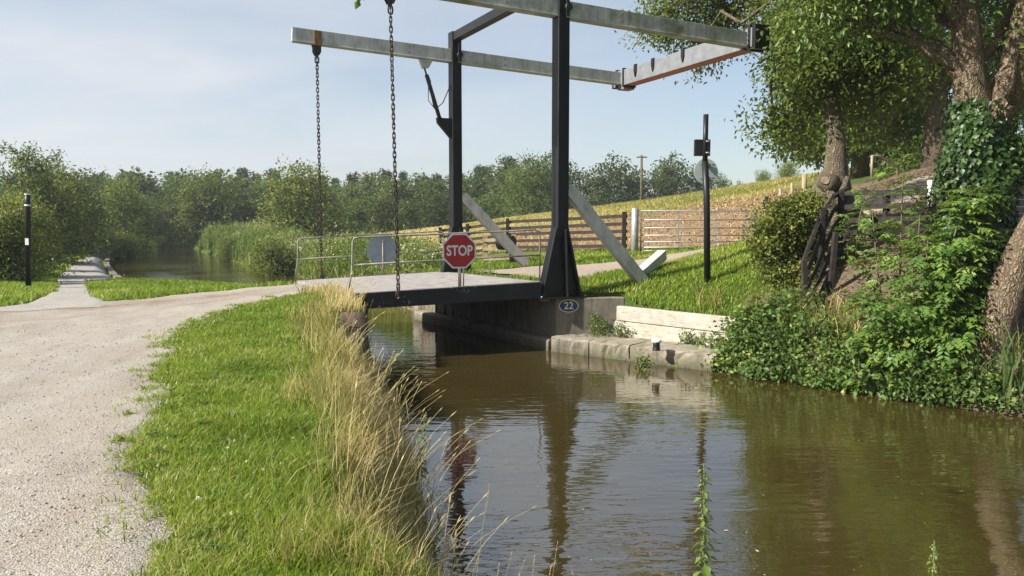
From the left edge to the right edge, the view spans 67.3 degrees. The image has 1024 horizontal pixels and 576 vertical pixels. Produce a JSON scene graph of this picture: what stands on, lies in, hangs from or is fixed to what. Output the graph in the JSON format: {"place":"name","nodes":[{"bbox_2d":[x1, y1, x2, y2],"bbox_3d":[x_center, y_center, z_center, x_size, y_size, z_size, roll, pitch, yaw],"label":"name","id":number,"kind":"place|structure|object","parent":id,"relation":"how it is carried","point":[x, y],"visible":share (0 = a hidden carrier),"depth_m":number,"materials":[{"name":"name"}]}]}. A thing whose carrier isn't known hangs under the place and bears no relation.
{"place":"outdoors","nodes":[
{"label":"outdoors","id":0,"kind":"place"},
{"bbox_2d":[0,251,111,310],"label":"towpath","id":1,"kind":"structure","parent":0,"point":[69,292],"depth_m":18.43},
{"bbox_2d":[0,284,313,575],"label":"gravel road","id":2,"kind":"structure","parent":0,"point":[141,315],"depth_m":6.15,"materials":[{"name":"gravel"}]},
{"bbox_2d":[0,423,168,575],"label":"scattered straw","id":3,"kind":"object","parent":2,"relation":"on","point":[75,518],"visible":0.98,"depth_m":4.14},
{"bbox_2d":[0,321,184,575],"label":"loose stones","id":4,"kind":"object","parent":2,"relation":"on","point":[82,495],"visible":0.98,"depth_m":5.06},
{"bbox_2d":[0,0,1022,200],"label":"sky","id":5,"kind":"structure","parent":0,"point":[158,86],"materials":[{"name":"blue"}]},
{"bbox_2d":[0,148,1023,575],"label":"ground","id":6,"kind":"structure","parent":0,"point":[350,316],"depth_m":15.01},
{"bbox_2d":[0,210,53,281],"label":"hawthorn tree","id":7,"kind":"object","parent":6,"relation":"on","point":[8,264],"visible":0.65,"depth_m":22.01,"materials":[{"name":"green plant"}]},
{"bbox_2d":[24,193,30,286],"bbox_3d":[-12.562,-1.155,19.970,0.251,2.578,0.149,0,5,0],"label":"marker post","id":8,"kind":"object","parent":6,"relation":"on","point":[27,205],"visible":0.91,"depth_m":19.92,"materials":[{"name":"black paint"}]},
{"bbox_2d":[0,140,56,232],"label":"ash tree","id":9,"kind":"object","parent":6,"relation":"on","point":[21,159],"visible":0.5,"depth_m":35.58,"materials":[{"name":"green plant"}]},
{"bbox_2d":[0,188,57,280],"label":"yellowing shrub","id":10,"kind":"object","parent":6,"relation":"on","point":[20,217],"visible":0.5,"depth_m":22.40,"materials":[{"name":"green plant"}]},
{"bbox_2d":[0,183,75,278],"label":"hawthorn tree","id":11,"kind":"object","parent":6,"relation":"on","point":[44,226],"visible":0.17,"depth_m":27.14,"materials":[{"name":"green plant"}]},
{"bbox_2d":[2,193,75,271],"bbox_3d":[-19.956,-1.763,31.459,3.838,4.194,3.442,-3,6,-36],"label":"hawthorn tree","id":12,"kind":"object","parent":6,"relation":"on","point":[44,215],"visible":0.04,"depth_m":31.83,"materials":[{"name":"green plant"}]},
{"bbox_2d":[15,143,73,255],"bbox_3d":[-22.417,-3.715,36.894,2.534,6.249,2.481,-4,6,-37],"label":"ash tree","id":13,"kind":"object","parent":6,"relation":"on","point":[48,179],"visible":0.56,"depth_m":36.62,"materials":[{"name":"green plant"}]},
{"bbox_2d":[4,172,109,265],"bbox_3d":[-22.812,-2.779,37.839,5.359,5.937,5.975,-1,5,-17],"label":"hawthorn tree","id":14,"kind":"object","parent":6,"relation":"on","point":[68,210],"visible":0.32,"depth_m":37.80,"materials":[{"name":"green plant"}]},
{"bbox_2d":[0,150,132,261],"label":"hawthorn tree","id":15,"kind":"object","parent":6,"relation":"on","point":[85,188],"visible":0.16,"depth_m":48.76,"materials":[{"name":"green plant"}]},
{"bbox_2d":[55,199,126,258],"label":"hawthorn tree","id":16,"kind":"object","parent":6,"relation":"on","point":[103,230],"visible":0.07,"depth_m":53.11,"materials":[{"name":"green plant"}]},
{"bbox_2d":[71,167,113,205],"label":"tree","id":17,"kind":"object","parent":6,"relation":"on","point":[94,181],"visible":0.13,"depth_m":98.21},
{"bbox_2d":[87,171,163,255],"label":"willow tree","id":18,"kind":"object","parent":6,"relation":"on","point":[121,217],"visible":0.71,"depth_m":59.41,"materials":[{"name":"green plant"}]},
{"bbox_2d":[102,231,152,258],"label":"waterside bush","id":19,"kind":"object","parent":6,"relation":"on","point":[131,250],"visible":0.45,"depth_m":55.61,"materials":[{"name":"green plant"}]},
{"bbox_2d":[102,195,160,240],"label":"tree","id":20,"kind":"object","parent":6,"relation":"on","point":[149,209],"visible":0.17,"depth_m":78.31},
{"bbox_2d":[99,165,178,210],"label":"tree","id":21,"kind":"object","parent":6,"relation":"on","point":[148,180],"visible":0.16,"depth_m":102.75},
{"bbox_2d":[132,190,178,232],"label":"tree","id":22,"kind":"object","parent":6,"relation":"on","point":[154,196],"visible":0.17,"depth_m":86.64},
{"bbox_2d":[136,196,179,246],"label":"willow tree","id":23,"kind":"object","parent":6,"relation":"on","point":[162,222],"visible":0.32,"depth_m":83.63,"materials":[{"name":"green plant"}]},
{"bbox_2d":[154,190,193,244],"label":"tree","id":24,"kind":"object","parent":6,"relation":"on","point":[171,200],"visible":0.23,"depth_m":90.38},
{"bbox_2d":[150,168,198,238],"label":"tree","id":25,"kind":"object","parent":6,"relation":"on","point":[168,180],"visible":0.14,"depth_m":101.93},
{"bbox_2d":[74,293,289,575],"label":"edge tufts","id":26,"kind":"object","parent":6,"relation":"on","point":[160,364],"visible":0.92,"depth_m":6.32,"materials":[{"name":"green plant"}]},
{"bbox_2d":[0,252,381,306],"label":"towpath verge grass","id":27,"kind":"structure","parent":6,"relation":"on","point":[13,292],"depth_m":18.79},
{"bbox_2d":[163,189,229,244],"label":"tree","id":28,"kind":"object","parent":6,"relation":"on","point":[195,207],"visible":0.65,"depth_m":79.42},
{"bbox_2d":[163,162,250,247],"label":"willow tree","id":29,"kind":"object","parent":6,"relation":"on","point":[220,203],"visible":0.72,"depth_m":80.39,"materials":[{"name":"green plant"}]},
{"bbox_2d":[161,178,257,236],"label":"tree","id":30,"kind":"object","parent":6,"relation":"on","point":[176,191],"visible":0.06,"depth_m":99.38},
{"bbox_2d":[184,168,257,215],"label":"tree","id":31,"kind":"object","parent":6,"relation":"on","point":[243,185],"visible":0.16,"depth_m":105.07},
{"bbox_2d":[209,237,236,260],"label":"waterside bush","id":32,"kind":"object","parent":6,"relation":"on","point":[225,254],"visible":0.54,"depth_m":51.69,"materials":[{"name":"green plant"}]},
{"bbox_2d":[225,198,271,224],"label":"tree","id":33,"kind":"object","parent":6,"relation":"on","point":[251,206],"visible":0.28,"depth_m":85.48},
{"bbox_2d":[234,175,281,223],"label":"tree","id":34,"kind":"object","parent":6,"relation":"on","point":[260,190],"visible":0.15,"depth_m":106.61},
{"bbox_2d":[243,236,278,270],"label":"waterside bush","id":35,"kind":"object","parent":6,"relation":"on","point":[251,266],"visible":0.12,"depth_m":40.84,"materials":[{"name":"green plant"}]},
{"bbox_2d":[145,344,378,575],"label":"verge weeds","id":36,"kind":"object","parent":6,"relation":"on","point":[197,533],"visible":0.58,"depth_m":5.30,"materials":[{"name":"green plant"}]},
{"bbox_2d":[149,341,387,547],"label":"clover flowers","id":37,"kind":"object","parent":6,"relation":"on","point":[214,468],"visible":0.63,"depth_m":4.91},
{"bbox_2d":[247,237,298,276],"bbox_3d":[-11.290,-0.617,37.077,3.371,3.873,3.193,4,6,41],"label":"waterside bush","id":38,"kind":"object","parent":6,"relation":"on","point":[277,264],"visible":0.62,"depth_m":36.65,"materials":[{"name":"green plant"}]},
{"bbox_2d":[246,153,360,239],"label":"willow tree","id":39,"kind":"object","parent":6,"relation":"on","point":[294,205],"visible":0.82,"depth_m":60.78,"materials":[{"name":"green plant"}]},
{"bbox_2d":[207,217,442,278],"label":"cream flower heads","id":40,"kind":"object","parent":6,"relation":"on","point":[403,246],"visible":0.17,"depth_m":32.67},
{"bbox_2d":[198,218,475,307],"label":"waterside herbs","id":41,"kind":"object","parent":6,"relation":"on","point":[213,236],"visible":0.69,"depth_m":33.21,"materials":[{"name":"plant"}]},
{"bbox_2d":[335,181,372,233],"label":"tree","id":42,"kind":"object","parent":6,"relation":"on","point":[348,193],"visible":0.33,"depth_m":104.59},
{"bbox_2d":[119,273,591,575],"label":"verge grass","id":43,"kind":"structure","parent":6,"relation":"on","point":[240,412],"depth_m":5.21,"materials":[{"name":"plant"}]},
{"bbox_2d":[228,274,482,575],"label":"dry bank grass","id":44,"kind":"structure","parent":6,"relation":"on","point":[326,382],"depth_m":6.17,"materials":[{"name":"plant"}]},
{"bbox_2d":[336,195,382,234],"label":"tree","id":45,"kind":"object","parent":6,"relation":"on","point":[356,211],"visible":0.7,"depth_m":87.09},
{"bbox_2d":[343,168,405,233],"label":"tree","id":46,"kind":"object","parent":6,"relation":"on","point":[367,186],"visible":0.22,"depth_m":114.66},
{"bbox_2d":[358,192,412,232],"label":"tree","id":47,"kind":"object","parent":6,"relation":"on","point":[383,212],"visible":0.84,"depth_m":81.35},
{"bbox_2d":[370,175,425,230],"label":"tree","id":48,"kind":"object","parent":6,"relation":"on","point":[389,188],"visible":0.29,"depth_m":99.11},
{"bbox_2d":[389,198,423,230],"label":"tree","id":49,"kind":"object","parent":6,"relation":"on","point":[407,214],"visible":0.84,"depth_m":80.73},
{"bbox_2d":[381,168,445,228],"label":"tree","id":50,"kind":"object","parent":6,"relation":"on","point":[416,180],"visible":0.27,"depth_m":100.77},
{"bbox_2d":[410,412,429,485],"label":"nettle","id":51,"kind":"object","parent":6,"relation":"on","point":[423,440],"visible":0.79,"depth_m":7.06,"materials":[{"name":"green plant"}]},
{"bbox_2d":[308,267,535,575],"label":"grass seed stalks","id":52,"kind":"object","parent":6,"relation":"on","point":[374,362],"depth_m":6.50,"materials":[{"name":"plant"}]},
{"bbox_2d":[416,173,448,226],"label":"tree","id":53,"kind":"object","parent":6,"relation":"on","point":[435,183],"visible":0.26,"depth_m":99.78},
{"bbox_2d":[412,189,473,227],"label":"tree","id":54,"kind":"object","parent":6,"relation":"on","point":[438,213],"visible":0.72,"depth_m":89.58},
{"bbox_2d":[462,164,500,220],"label":"ridge tree","id":55,"kind":"object","parent":6,"relation":"on","point":[476,186],"visible":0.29,"depth_m":107.86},
{"bbox_2d":[462,193,511,222],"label":"tree","id":56,"kind":"object","parent":6,"relation":"on","point":[487,207],"visible":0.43,"depth_m":88.72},
{"bbox_2d":[483,235,515,262],"bbox_3d":[-0.357,-0.940,21.784,0.998,1.138,0.195,1,5,14],"label":"rail fence","id":57,"kind":"object","parent":6,"relation":"on","point":[486,248],"visible":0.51,"depth_m":21.75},
{"bbox_2d":[478,153,523,215],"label":"ridge tree","id":58,"kind":"object","parent":6,"relation":"on","point":[499,182],"visible":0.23,"depth_m":104.64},
{"bbox_2d":[413,272,624,350],"bbox_3d":[-0.378,0.656,18.207,1.938,2.075,7.953,-3,6,-32],"label":"bridge abutment","id":59,"kind":"object","parent":6,"relation":"on","point":[532,323],"visible":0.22,"depth_m":15.80,"materials":[{"name":"concrete"}]},
{"bbox_2d":[291,0,769,308],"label":"lift bridge","id":60,"kind":"structure","parent":59,"relation":"on","point":[559,279],"depth_m":15.52,"materials":[{"name":"black paint"}]},
{"bbox_2d":[367,235,397,274],"bbox_3d":[-3.133,-0.785,18.667,0.741,0.999,0.054,-2,5,-21],"label":"stop sign","id":61,"kind":"object","parent":60,"relation":"attached to","point":[380,249],"visible":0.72,"depth_m":18.66,"materials":[{"name":"metal"}]},
{"bbox_2d":[442,233,475,286],"bbox_3d":[-0.991,-0.515,14.298,0.645,0.995,0.119,-2,5,-21],"label":"stop sign","id":62,"kind":"object","parent":60,"relation":"attached to","point":[458,250],"visible":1,"depth_m":14.23,"materials":[{"name":"metal"}]},
{"bbox_2d":[559,299,578,311],"bbox_3d":[1.105,0.349,14.991,0.390,0.256,0.014,0,5,-5],"label":"number plate","id":63,"kind":"object","parent":59,"relation":"attached to","point":[568,305],"visible":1,"depth_m":14.99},
{"bbox_2d":[497,155,551,216],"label":"ridge tree","id":64,"kind":"object","parent":6,"relation":"on","point":[500,195],"visible":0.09,"depth_m":96.41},
{"bbox_2d":[490,149,573,218],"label":"willow tree","id":65,"kind":"object","parent":6,"relation":"on","point":[536,193],"visible":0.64,"depth_m":86.38,"materials":[{"name":"green plant"}]},
{"bbox_2d":[439,212,627,253],"bbox_3d":[0.514,-1.476,25.389,8.234,1.977,0.713,4,7,43],"label":"rail fence","id":66,"kind":"object","parent":6,"relation":"on","point":[623,223],"visible":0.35,"depth_m":25.07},
{"bbox_2d":[569,159,599,208],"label":"ridge tree","id":67,"kind":"object","parent":6,"relation":"on","point":[572,179],"visible":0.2,"depth_m":102.97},
{"bbox_2d":[580,166,615,204],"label":"ridge tree","id":68,"kind":"object","parent":6,"relation":"on","point":[596,187],"visible":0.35,"depth_m":102.89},
{"bbox_2d":[330,163,888,253],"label":"field grass","id":69,"kind":"structure","parent":6,"relation":"on","point":[761,187],"depth_m":47.72,"materials":[{"name":"plant"}]},
{"bbox_2d":[581,150,648,205],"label":"ridge tree","id":70,"kind":"object","parent":6,"relation":"on","point":[618,189],"visible":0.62,"depth_m":101.33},
{"bbox_2d":[631,208,638,251],"bbox_3d":[3.504,-1.471,21.954,0.195,1.588,0.200,0,5,0],"label":"gate post","id":71,"kind":"object","parent":6,"relation":"on","point":[634,228],"visible":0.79,"depth_m":21.86,"materials":[{"name":"metal"}]},
{"bbox_2d":[551,333,720,371],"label":"stone wharf","id":72,"kind":"structure","parent":6,"relation":"on","point":[689,356],"depth_m":13.86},
{"bbox_2d":[585,313,614,337],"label":"weed tuft","id":73,"kind":"object","parent":72,"relation":"on","point":[602,333],"visible":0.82,"depth_m":14.78,"materials":[{"name":"green plant"}]},
{"bbox_2d":[617,169,660,201],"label":"ridge tree","id":74,"kind":"object","parent":6,"relation":"on","point":[644,191],"visible":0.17,"depth_m":104.92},
{"bbox_2d":[481,188,799,250],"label":"dead field stalks","id":75,"kind":"object","parent":6,"relation":"on","point":[685,217],"visible":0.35,"depth_m":33.16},
{"bbox_2d":[404,213,880,316],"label":"bank grass","id":76,"kind":"structure","parent":6,"relation":"on","point":[720,254],"depth_m":15.71,"materials":[{"name":"plant"}]},
{"bbox_2d":[800,186,848,307],"bbox_3d":[5.785,-0.768,14.033,0.560,2.258,2.381,3,6,33],"label":"collapsed fence","id":77,"kind":"object","parent":76,"relation":"on","point":[821,246],"visible":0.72,"depth_m":13.85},
{"bbox_2d":[639,156,686,198],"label":"ridge tree","id":78,"kind":"object","parent":6,"relation":"on","point":[653,175],"visible":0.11,"depth_m":107.35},
{"bbox_2d":[645,150,699,197],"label":"ridge tree","id":79,"kind":"object","parent":6,"relation":"on","point":[670,182],"visible":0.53,"depth_m":102.68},
{"bbox_2d":[614,306,735,345],"bbox_3d":[2.987,0.737,14.149,2.574,0.659,0.130,4,6,41],"label":"retaining board","id":80,"kind":"object","parent":6,"relation":"on","point":[646,323],"visible":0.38,"depth_m":14.18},
{"bbox_2d":[691,464,717,575],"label":"nettle","id":81,"kind":"object","parent":6,"relation":"on","point":[706,570],"visible":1,"depth_m":3.87,"materials":[{"name":"green plant"}]},
{"bbox_2d":[694,114,717,283],"bbox_3d":[3.832,-1.697,15.163,0.495,3.380,0.327,0,5,0],"label":"sign pole","id":82,"kind":"object","parent":6,"relation":"on","point":[705,171],"visible":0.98,"depth_m":15.09,"materials":[{"name":"metal"}]},
{"bbox_2d":[709,170,732,188],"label":"ridge tree","id":83,"kind":"object","parent":6,"relation":"on","point":[720,183],"visible":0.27,"depth_m":102.28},
{"bbox_2d":[699,296,789,379],"bbox_3d":[3.858,0.884,12.720,1.488,1.471,1.671,0,5,0],"label":"bramble","id":84,"kind":"object","parent":6,"relation":"on","point":[728,350],"visible":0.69,"depth_m":12.64,"materials":[{"name":"green plant"}]},
{"bbox_2d":[730,280,827,386],"bbox_3d":[4.628,0.796,12.685,1.709,1.841,2.520,4,6,41],"label":"bramble","id":85,"kind":"object","parent":6,"relation":"on","point":[779,335],"visible":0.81,"depth_m":12.26,"materials":[{"name":"green plant"}]},
{"bbox_2d":[734,185,838,289],"bbox_3d":[5.341,-0.885,14.499,2.015,2.207,1.807,-2,5,-21],"label":"hawthorn bush","id":86,"kind":"object","parent":6,"relation":"on","point":[780,237],"visible":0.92,"depth_m":14.34,"materials":[{"name":"green plant"}]},
{"bbox_2d":[773,159,802,178],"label":"willow tree","id":87,"kind":"object","parent":6,"relation":"on","point":[790,170],"visible":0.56,"depth_m":69.12,"materials":[{"name":"green plant"}]},
{"bbox_2d":[614,0,990,240],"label":"oak tree","id":88,"kind":"object","parent":6,"relation":"on","point":[822,81],"visible":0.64,"depth_m":15.78,"materials":[{"name":"green plant"}]},
{"bbox_2d":[794,310,832,345],"bbox_3d":[4.706,0.654,12.002,0.610,0.577,0.551,2,5,19],"label":"burdock","id":89,"kind":"object","parent":6,"relation":"on","point":[812,319],"visible":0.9,"depth_m":11.96,"materials":[{"name":"green plant"}]},
{"bbox_2d":[779,298,858,391],"bbox_3d":[4.822,0.934,11.986,1.390,1.516,1.848,0,5,0],"label":"bramble","id":90,"kind":"object","parent":6,"relation":"on","point":[813,381],"visible":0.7,"depth_m":11.68,"materials":[{"name":"green plant"}]},
{"bbox_2d":[742,5,924,178],"bbox_3d":[14.730,-10.861,34.806,9.068,12.872,6.748,0,5,0],"label":"slope tree","id":91,"kind":"object","parent":6,"relation":"on","point":[860,164],"visible":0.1,"depth_m":35.16,"materials":[{"name":"green plant"}]},
{"bbox_2d":[825,186,886,266],"bbox_3d":[6.265,-1.087,14.049,1.022,1.516,1.237,0,5,0],"label":"ash sapling","id":92,"kind":"object","parent":6,"relation":"on","point":[854,248],"visible":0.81,"depth_m":14.01,"materials":[{"name":"green plant"}]},
{"bbox_2d":[812,323,931,399],"bbox_3d":[5.253,1.200,11.311,1.613,1.409,1.456,2,5,19],"label":"bramble","id":93,"kind":"object","parent":6,"relation":"on","point":[860,376],"visible":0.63,"depth_m":11.11,"materials":[{"name":"green plant"}]},
{"bbox_2d":[846,331,899,365],"bbox_3d":[5.366,0.916,11.243,0.822,0.577,0.703,-3,6,-33],"label":"burdock","id":94,"kind":"object","parent":6,"relation":"on","point":[861,349],"visible":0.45,"depth_m":11.20,"materials":[{"name":"green plant"}]},
{"bbox_2d":[834,327,917,365],"bbox_3d":[5.511,0.914,11.409,1.574,0.731,1.421,-2,5,-19],"label":"ash sapling","id":95,"kind":"object","parent":6,"relation":"on","point":[876,358],"visible":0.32,"depth_m":11.20,"materials":[{"name":"green plant"}]},
{"bbox_2d":[730,0,1023,328],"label":"ivy clad tree","id":96,"kind":"object","parent":6,"relation":"on","point":[978,142],"visible":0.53,"depth_m":11.01,"materials":[{"name":"green plant"}]},
{"bbox_2d":[844,180,933,245],"bbox_3d":[7.366,-1.390,15.066,1.624,1.366,0.222,4,6,42],"label":"rail fence","id":97,"kind":"object","parent":6,"relation":"on","point":[886,210],"visible":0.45,"depth_m":15.02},
{"bbox_2d":[837,152,950,332],"bbox_3d":[5.748,-0.611,11.584,1.622,2.841,1.494,0,5,0],"label":"ash sapling","id":98,"kind":"object","parent":6,"relation":"on","point":[888,239],"visible":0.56,"depth_m":11.55,"materials":[{"name":"green plant"}]},
{"bbox_2d":[777,0,1023,168],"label":"slope tree","id":99,"kind":"object","parent":6,"relation":"on","point":[931,147],"visible":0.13,"depth_m":27.82,"materials":[{"name":"green plant"}]},
{"bbox_2d":[788,167,1023,361],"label":"leaf litter","id":100,"kind":"object","parent":6,"relation":"on","point":[887,185],"visible":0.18,"depth_m":18.62,"materials":[{"name":"brown plant"}]},
{"bbox_2d":[789,63,1023,173],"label":"slope tree","id":101,"kind":"object","parent":6,"relation":"on","point":[807,162],"visible":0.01,"depth_m":47.48,"materials":[{"name":"green plant"}]},
{"bbox_2d":[835,286,1000,374],"bbox_3d":[5.660,0.642,10.926,1.954,1.277,1.860,0,5,0],"label":"bramble","id":102,"kind":"object","parent":6,"relation":"on","point":[902,316],"visible":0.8,"depth_m":10.65,"materials":[{"name":"green plant"}]},
{"bbox_2d":[865,347,980,406],"bbox_3d":[5.821,1.362,10.853,1.469,1.192,1.326,0,5,0],"label":"bramble","id":103,"kind":"object","parent":6,"relation":"on","point":[914,375],"visible":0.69,"depth_m":10.61,"materials":[{"name":"green plant"}]},
{"bbox_2d":[877,182,1017,358],"bbox_3d":[6.141,-0.201,10.841,1.692,2.617,1.597,4,6,41],"label":"ash sapling","id":104,"kind":"object","parent":6,"relation":"on","point":[947,292],"visible":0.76,"depth_m":10.60,"materials":[{"name":"green plant"}]},
{"bbox_2d":[891,6,1023,151],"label":"slope tree","id":105,"kind":"object","parent":6,"relation":"on","point":[1022,114],"visible":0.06,"depth_m":39.51,"materials":[{"name":"green plant"}]},
{"bbox_2d":[917,345,1023,414],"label":"bramble","id":106,"kind":"object","parent":6,"relation":"on","point":[991,394],"visible":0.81,"depth_m":10.16,"materials":[{"name":"green plant"}]},
{"bbox_2d":[942,348,1007,384],"bbox_3d":[6.105,1.114,10.186,0.746,0.577,0.616,0,5,0],"label":"burdock","id":107,"kind":"object","parent":6,"relation":"on","point":[952,362],"visible":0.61,"depth_m":10.23,"materials":[{"name":"green plant"}]},
{"bbox_2d":[959,317,1023,409],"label":"iris clump","id":108,"kind":"object","parent":6,"relation":"on","point":[1009,376],"visible":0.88,"depth_m":9.95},
{"bbox_2d":[968,1,1023,371],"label":"leaning tree","id":109,"kind":"object","parent":6,"relation":"on","point":[1004,299],"visible":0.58,"depth_m":10.33,"materials":[{"name":"brown plant"}]},
{"bbox_3d":[7.051,-1.617,22.293,0.086,1.301,0.090,0,5,0],"label":"gate post","id":110,"kind":"object","parent":6,"relation":"on","visible":0},
{"bbox_2d":[640,210,754,251],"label":"field gate","id":111,"kind":"structure","parent":110,"relation":"attached to","point":[715,227],"depth_m":22.04,"materials":[{"name":"metal"}]},
{"bbox_2d":[110,245,1023,575],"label":"canal water","id":112,"kind":"structure","parent":0,"point":[810,481],"depth_m":7.80,"materials":[{"name":"liquid"}]},
{"bbox_2d":[477,175,939,278],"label":"farm track","id":113,"kind":"structure","parent":0,"point":[586,269],"depth_m":19.02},
{"bbox_2d":[680,278,1023,375],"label":"rank bank grass","id":114,"kind":"structure","parent":0,"point":[829,307],"depth_m":12.65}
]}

